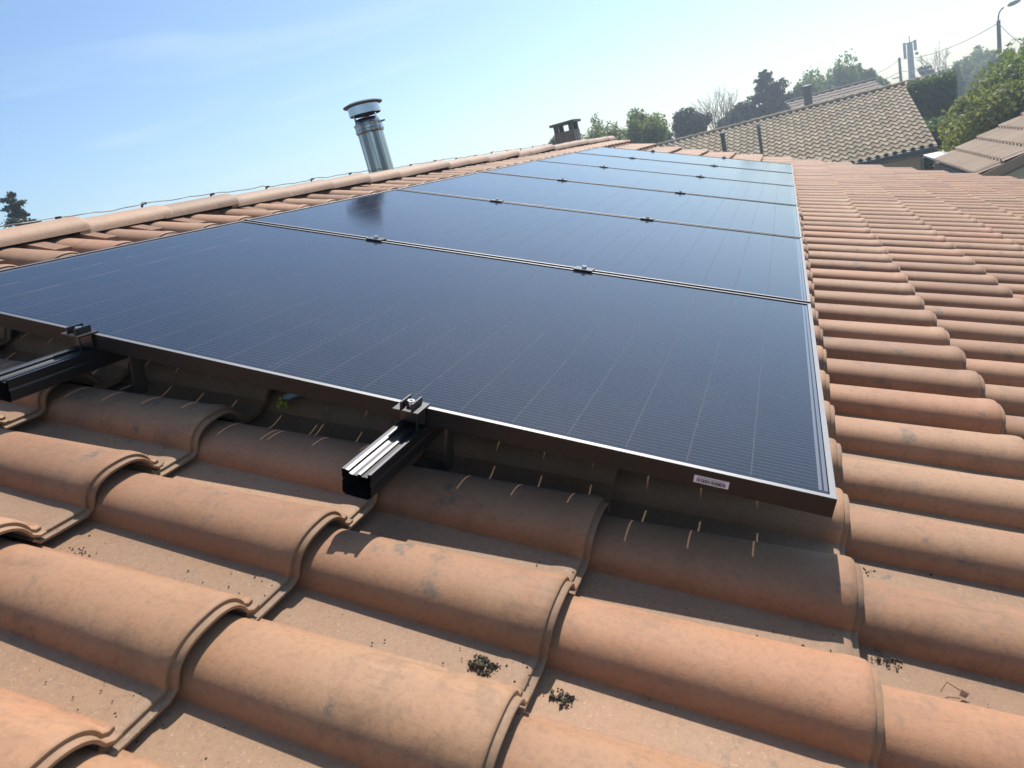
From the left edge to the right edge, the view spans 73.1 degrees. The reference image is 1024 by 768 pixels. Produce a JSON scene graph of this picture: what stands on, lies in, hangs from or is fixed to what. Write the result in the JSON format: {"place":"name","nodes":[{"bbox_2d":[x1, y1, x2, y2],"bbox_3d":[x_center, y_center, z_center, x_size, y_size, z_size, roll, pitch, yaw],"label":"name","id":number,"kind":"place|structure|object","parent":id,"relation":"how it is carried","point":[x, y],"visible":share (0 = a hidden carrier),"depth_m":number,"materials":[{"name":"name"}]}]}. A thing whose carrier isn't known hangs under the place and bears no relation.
{"place":"outdoors","nodes":[
{"label":"outdoors","id":0,"kind":"place"},
{"bbox_2d":[0,0,1023,228],"label":"sky","id":1,"kind":"structure","parent":0,"point":[106,105],"materials":[{"name":"blue"}]},
{"bbox_2d":[934,112,1023,178],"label":"brown roof house","id":2,"kind":"structure","parent":0,"point":[998,150],"depth_m":13.59,"materials":[{"name":"tile"}]},
{"label":"ground","id":3,"kind":"structure","parent":0,"visible":0},
{"bbox_2d":[0,191,41,228],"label":"conifer","id":4,"kind":"object","parent":3,"relation":"on","point":[17,214],"visible":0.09,"depth_m":20.62,"materials":[{"name":"green plant"}]},
{"bbox_2d":[0,98,1023,767],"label":"tiled house","id":5,"kind":"structure","parent":3,"relation":"on","point":[916,286],"depth_m":1.03,"materials":[{"name":"ceramic"}]},
{"bbox_2d":[84,356,147,393],"bbox_3d":[-0.915,-0.055,1.550,0.207,0.129,0.032,11,24,17],"label":"roof hook","id":6,"kind":"object","parent":5,"relation":"attached to","point":[138,376],"visible":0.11,"depth_m":1.53,"materials":[{"name":"metal"}]},
{"bbox_2d":[0,345,127,401],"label":"mounting rail","id":7,"kind":"object","parent":6,"relation":"attached to","point":[34,376],"visible":0.18,"depth_m":1.35,"materials":[{"name":"black metal"}]},
{"bbox_2d":[61,323,98,352],"bbox_3d":[-0.880,-0.096,1.409,0.048,0.046,0.046,11,24,17],"label":"end clamp","id":8,"kind":"object","parent":7,"relation":"attached to","point":[81,334],"visible":1,"depth_m":1.40,"materials":[{"name":"metal"}]},
{"bbox_2d":[366,235,386,240],"bbox_3d":[-0.477,-0.500,2.430,0.060,0.042,0.040,11,24,17],"label":"clamp","id":9,"kind":"object","parent":7,"relation":"attached to","point":[376,237],"visible":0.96,"depth_m":2.42,"materials":[{"name":"metal"}]},
{"bbox_2d":[0,221,836,517],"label":"solar panel","id":10,"kind":"object","parent":7,"relation":"attached to","point":[714,390],"visible":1,"depth_m":1.51,"materials":[{"name":"black"}]},
{"bbox_2d":[490,198,503,201],"bbox_3d":[-0.075,-0.905,3.449,0.060,0.042,0.040,11,24,17],"label":"clamp","id":11,"kind":"object","parent":7,"relation":"attached to","point":[497,199],"visible":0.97,"depth_m":3.44,"materials":[{"name":"metal"}]},
{"bbox_2d":[245,189,810,303],"bbox_3d":[0.130,-0.613,2.815,2.001,0.034,1.148,12,24,17],"label":"solar panel","id":12,"kind":"object","parent":7,"relation":"attached to","point":[751,263],"visible":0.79,"depth_m":2.66,"materials":[{"name":"black"}]},
{"bbox_2d":[398,172,801,237],"bbox_3d":[0.532,-1.018,3.834,2.001,0.034,1.148,12,24,17],"label":"solar panel","id":13,"kind":"object","parent":7,"relation":"attached to","point":[738,214],"visible":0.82,"depth_m":3.73,"materials":[{"name":"black"}]},
{"bbox_2d":[574,147,792,172],"bbox_3d":[1.738,-2.234,6.891,2.001,0.032,1.148,11,24,17],"label":"solar panel","id":14,"kind":"object","parent":7,"relation":"attached to","point":[709,160],"visible":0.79,"depth_m":6.84,"materials":[{"name":"black"}]},
{"bbox_2d":[0,143,554,226],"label":"ridge cable","id":15,"kind":"object","parent":5,"relation":"on","point":[142,204],"visible":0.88,"depth_m":3.25,"materials":[{"name":"black plastic"}]},
{"bbox_2d":[276,396,289,408],"bbox_3d":[-0.482,0.040,1.455,0.029,0.024,0.027,11,24,17],"label":"cable connector","id":16,"kind":"object","parent":5,"relation":"on","point":[281,402],"visible":1,"depth_m":1.45,"materials":[{"name":"plastic"}]},
{"bbox_2d":[283,393,298,399],"bbox_3d":[-0.427,0.021,1.473,0.119,0.034,0.021,-16,16,-5],"label":"cable conduit","id":17,"kind":"object","parent":5,"relation":"attached to","point":[288,396],"visible":0.26,"depth_m":1.46,"materials":[{"name":"plastic"}]},
{"bbox_2d":[412,429,454,471],"bbox_3d":[-0.208,0.088,1.328,0.207,0.129,0.032,11,24,17],"label":"roof hook","id":18,"kind":"object","parent":5,"relation":"attached to","point":[445,465],"visible":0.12,"depth_m":1.32,"materials":[{"name":"metal"}]},
{"bbox_2d":[342,420,444,499],"bbox_3d":[1.010,-1.103,4.213,0.050,0.045,7.246,11,24,17],"label":"mounting rail","id":19,"kind":"object","parent":18,"relation":"attached to","point":[375,467],"visible":0.33,"depth_m":1.11,"materials":[{"name":"black metal"}]},
{"bbox_2d":[392,394,429,431],"bbox_3d":[-0.173,0.047,1.187,0.048,0.046,0.046,11,24,17],"label":"end clamp","id":20,"kind":"object","parent":19,"relation":"attached to","point":[410,409],"visible":1,"depth_m":1.18,"materials":[{"name":"black metal"}]},
{"bbox_2d":[573,265,594,271],"bbox_3d":[0.229,-0.357,2.208,0.060,0.042,0.040,11,24,17],"label":"clamp","id":21,"kind":"object","parent":19,"relation":"attached to","point":[584,268],"visible":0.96,"depth_m":2.20,"materials":[{"name":"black metal"}]},
{"bbox_2d":[482,160,797,205],"bbox_3d":[0.934,-1.423,4.853,2.001,0.033,1.148,11,24,17],"label":"solar panel","id":22,"kind":"object","parent":19,"relation":"on","point":[741,190],"visible":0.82,"depth_m":4.77,"materials":[{"name":"black"}]},
{"bbox_2d":[640,216,654,219],"bbox_3d":[0.631,-0.761,3.227,0.060,0.042,0.040,11,24,17],"label":"clamp","id":23,"kind":"object","parent":19,"relation":"attached to","point":[647,217],"visible":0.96,"depth_m":3.21,"materials":[{"name":"metal"}]},
{"bbox_2d":[539,153,794,185],"bbox_3d":[1.336,-1.828,5.872,2.001,0.032,1.148,11,24,17],"label":"solar panel","id":24,"kind":"object","parent":19,"relation":"attached to","point":[751,175],"visible":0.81,"depth_m":5.82,"materials":[{"name":"black"}]},
{"bbox_2d":[467,654,500,677],"bbox_3d":[-0.036,0.351,0.861,0.044,0.012,0.035,11,24,17],"label":"moss clump","id":25,"kind":"object","parent":5,"relation":"on","point":[483,662],"visible":1,"depth_m":0.86,"materials":[{"name":"grey plant"}]},
{"bbox_2d":[39,425,1019,761],"bbox_3d":[0.451,0.375,0.904,3.099,0.027,2.259,11,24,17],"label":"grit","id":26,"kind":"object","parent":5,"relation":"on","point":[385,639],"visible":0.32,"depth_m":0.92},
{"bbox_2d":[549,688,577,707],"bbox_3d":[0.062,0.385,0.846,0.036,0.012,0.028,12,24,17],"label":"moss clump","id":27,"kind":"object","parent":5,"relation":"on","point":[565,700],"visible":1,"depth_m":0.84,"materials":[{"name":"grey plant"}]},
{"bbox_2d":[549,119,581,143],"bbox_3d":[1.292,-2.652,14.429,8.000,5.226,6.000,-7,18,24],"label":"chimney","id":28,"kind":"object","parent":5,"relation":"on","point":[572,133],"depth_m":13.43,"materials":[{"name":"brown brick"}]},
{"bbox_2d":[871,649,902,671],"bbox_3d":[0.509,0.375,0.940,0.042,0.009,0.033,11,24,17],"label":"moss clump","id":29,"kind":"object","parent":5,"relation":"on","point":[879,659],"visible":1,"depth_m":0.94,"materials":[{"name":"grey plant"}]},
{"bbox_2d":[940,682,968,697],"bbox_3d":[0.566,0.392,0.883,0.034,0.008,0.015,11,24,17],"label":"twig","id":30,"kind":"object","parent":5,"relation":"on","point":[963,693],"visible":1,"depth_m":0.88,"materials":[{"name":"brown plant"}]},
{"bbox_2d":[548,136,555,144],"bbox_3d":[2.839,-9.437,34.676,1.042,5.933,1.023,-7,18,24],"label":"broadleaf tree","id":31,"kind":"object","parent":3,"relation":"on","point":[552,141],"visible":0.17,"depth_m":33.77,"materials":[{"name":"green plant"}]},
{"bbox_2d":[580,112,626,139],"bbox_3d":[4.359,-9.367,32.399,2.638,6.347,2.546,-7,18,24],"label":"broadleaf tree","id":32,"kind":"object","parent":3,"relation":"on","point":[600,131],"visible":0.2,"depth_m":31.58,"materials":[{"name":"green plant"}]},
{"bbox_2d":[617,107,670,143],"bbox_3d":[6.922,-10.383,33.801,2.469,6.248,2.282,-17,16,-8],"label":"broadleaf tree","id":33,"kind":"object","parent":3,"relation":"on","point":[649,129],"visible":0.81,"depth_m":32.72,"materials":[{"name":"green plant"}]},
{"bbox_2d":[665,130,673,140],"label":"pine tree","id":34,"kind":"object","parent":3,"relation":"on","point":[671,134],"visible":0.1,"depth_m":40.27,"materials":[{"name":"green plant"}]},
{"bbox_2d":[670,107,714,138],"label":"pine tree","id":35,"kind":"object","parent":3,"relation":"on","point":[687,121],"visible":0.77,"depth_m":41.06,"materials":[{"name":"green plant"}]},
{"bbox_2d":[688,85,737,128],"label":"bare tree","id":36,"kind":"object","parent":3,"relation":"on","point":[722,111],"visible":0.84,"depth_m":46.35,"materials":[{"name":"brown plant"}]},
{"bbox_2d":[716,107,743,127],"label":"pine tree","id":37,"kind":"object","parent":3,"relation":"on","point":[736,117],"visible":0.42,"depth_m":47.07,"materials":[{"name":"green plant"}]},
{"bbox_2d":[732,99,758,120],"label":"pine tree","id":38,"kind":"object","parent":3,"relation":"on","point":[747,111],"visible":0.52,"depth_m":48.36,"materials":[{"name":"green plant"}]},
{"bbox_2d":[745,69,799,117],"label":"conifer","id":39,"kind":"object","parent":3,"relation":"on","point":[773,97],"visible":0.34,"depth_m":48.38,"materials":[{"name":"green plant"}]},
{"bbox_2d":[655,81,937,169],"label":"neighbour house","id":40,"kind":"structure","parent":3,"relation":"on","point":[886,126],"depth_m":22.00,"materials":[{"name":"beige tile"}]},
{"bbox_2d":[792,80,819,98],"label":"broadleaf tree","id":41,"kind":"object","parent":3,"relation":"on","point":[814,87],"visible":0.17,"depth_m":57.83,"materials":[{"name":"green plant"}]},
{"bbox_2d":[794,48,861,91],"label":"broadleaf tree","id":42,"kind":"object","parent":3,"relation":"on","point":[841,75],"visible":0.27,"depth_m":59.95,"materials":[{"name":"green plant"}]},
{"bbox_2d":[783,78,881,110],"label":"distant house","id":43,"kind":"structure","parent":3,"relation":"on","point":[808,98],"depth_m":38.19,"materials":[{"name":"brown tile"}]},
{"bbox_2d":[759,72,935,117],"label":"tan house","id":44,"kind":"structure","parent":3,"relation":"on","point":[917,78],"depth_m":35.44,"materials":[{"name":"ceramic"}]},
{"bbox_2d":[855,63,885,85],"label":"broadleaf tree","id":45,"kind":"object","parent":3,"relation":"on","point":[869,73],"visible":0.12,"depth_m":61.25,"materials":[{"name":"green plant"}]},
{"bbox_2d":[892,57,902,81],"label":"utility pole","id":46,"kind":"object","parent":3,"relation":"on","point":[900,69],"visible":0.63,"depth_m":64.79,"materials":[{"name":"concrete"}]},
{"bbox_2d":[903,36,918,79],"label":"antenna mast","id":47,"kind":"object","parent":3,"relation":"on","point":[911,69],"visible":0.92,"depth_m":92.04,"materials":[{"name":"white metal"}]},
{"bbox_2d":[912,65,936,78],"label":"broadleaf tree","id":48,"kind":"object","parent":3,"relation":"on","point":[921,73],"visible":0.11,"depth_m":67.08,"materials":[{"name":"green plant"}]},
{"bbox_2d":[906,71,957,119],"bbox_3d":[16.887,-10.031,27.651,1.783,4.426,2.445,-4,19,32],"label":"tall hedge","id":49,"kind":"object","parent":3,"relation":"on","point":[933,96],"visible":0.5,"depth_m":26.53,"materials":[{"name":"green plant"}]},
{"bbox_2d":[920,115,946,169],"bbox_3d":[14.449,-7.431,23.352,1.406,3.084,4.909,-4,19,32],"label":"hedge","id":50,"kind":"object","parent":3,"relation":"on","point":[933,125],"visible":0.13,"depth_m":21.88,"materials":[{"name":"green plant"}]},
{"bbox_2d":[920,151,947,169],"bbox_3d":[11.249,-4.752,18.086,0.540,2.398,2.200,-7,18,24],"label":"canopy","id":51,"kind":"object","parent":3,"relation":"on","point":[931,156],"visible":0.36,"depth_m":18.29,"materials":[{"name":"white paint"}]},
{"bbox_2d":[915,38,964,74],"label":"bare tree","id":52,"kind":"object","parent":3,"relation":"on","point":[942,64],"visible":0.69,"depth_m":63.68,"materials":[{"name":"brown plant"}]},
{"bbox_2d":[937,65,966,97],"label":"broadleaf tree","id":53,"kind":"object","parent":3,"relation":"on","point":[961,82],"visible":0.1,"depth_m":54.72,"materials":[{"name":"green plant"}]},
{"bbox_2d":[946,56,975,99],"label":"broadleaf tree","id":54,"kind":"object","parent":3,"relation":"on","point":[965,70],"visible":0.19,"depth_m":71.21,"materials":[{"name":"green plant"}]},
{"bbox_2d":[937,88,988,145],"bbox_3d":[13.332,-6.535,19.879,1.520,3.762,1.863,-12,16,6],"label":"leafy shrub","id":55,"kind":"object","parent":3,"relation":"on","point":[943,123],"visible":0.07,"depth_m":19.51,"materials":[{"name":"green plant"}]},
{"bbox_2d":[927,63,1023,169],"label":"leafy shrub","id":56,"kind":"object","parent":3,"relation":"on","point":[986,116],"visible":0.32,"depth_m":17.68,"materials":[{"name":"green plant"}]},
{"bbox_2d":[957,45,993,67],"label":"broadleaf tree","id":57,"kind":"object","parent":3,"relation":"on","point":[979,52],"visible":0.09,"depth_m":76.42,"materials":[{"name":"green plant"}]},
{"bbox_2d":[968,49,1014,87],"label":"broadleaf tree","id":58,"kind":"object","parent":3,"relation":"on","point":[984,63],"visible":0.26,"depth_m":67.88,"materials":[{"name":"green plant"}]},
{"bbox_2d":[967,37,1023,127],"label":"leafy shrub","id":59,"kind":"object","parent":3,"relation":"on","point":[1008,67],"visible":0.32,"depth_m":18.26,"materials":[{"name":"green plant"}]},
{"bbox_2d":[996,0,1020,69],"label":"street lamp","id":60,"kind":"object","parent":3,"relation":"on","point":[1010,4],"visible":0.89,"depth_m":45.19,"materials":[{"name":"metal"}]},
{"bbox_2d":[887,52,993,78],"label":"overhead wire","id":61,"kind":"object","parent":60,"relation":"attached to","point":[946,66],"visible":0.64,"depth_m":53.59,"materials":[{"name":"black metal"}]},
{"bbox_2d":[878,23,1022,72],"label":"overhead wire","id":62,"kind":"object","parent":60,"relation":"attached to","point":[961,42],"visible":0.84,"depth_m":50.49,"materials":[{"name":"black metal"}]},
{"bbox_2d":[997,37,1023,76],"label":"broadleaf tree","id":63,"kind":"object","parent":3,"relation":"on","point":[1012,49],"visible":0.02,"depth_m":62.98,"materials":[{"name":"green plant"}]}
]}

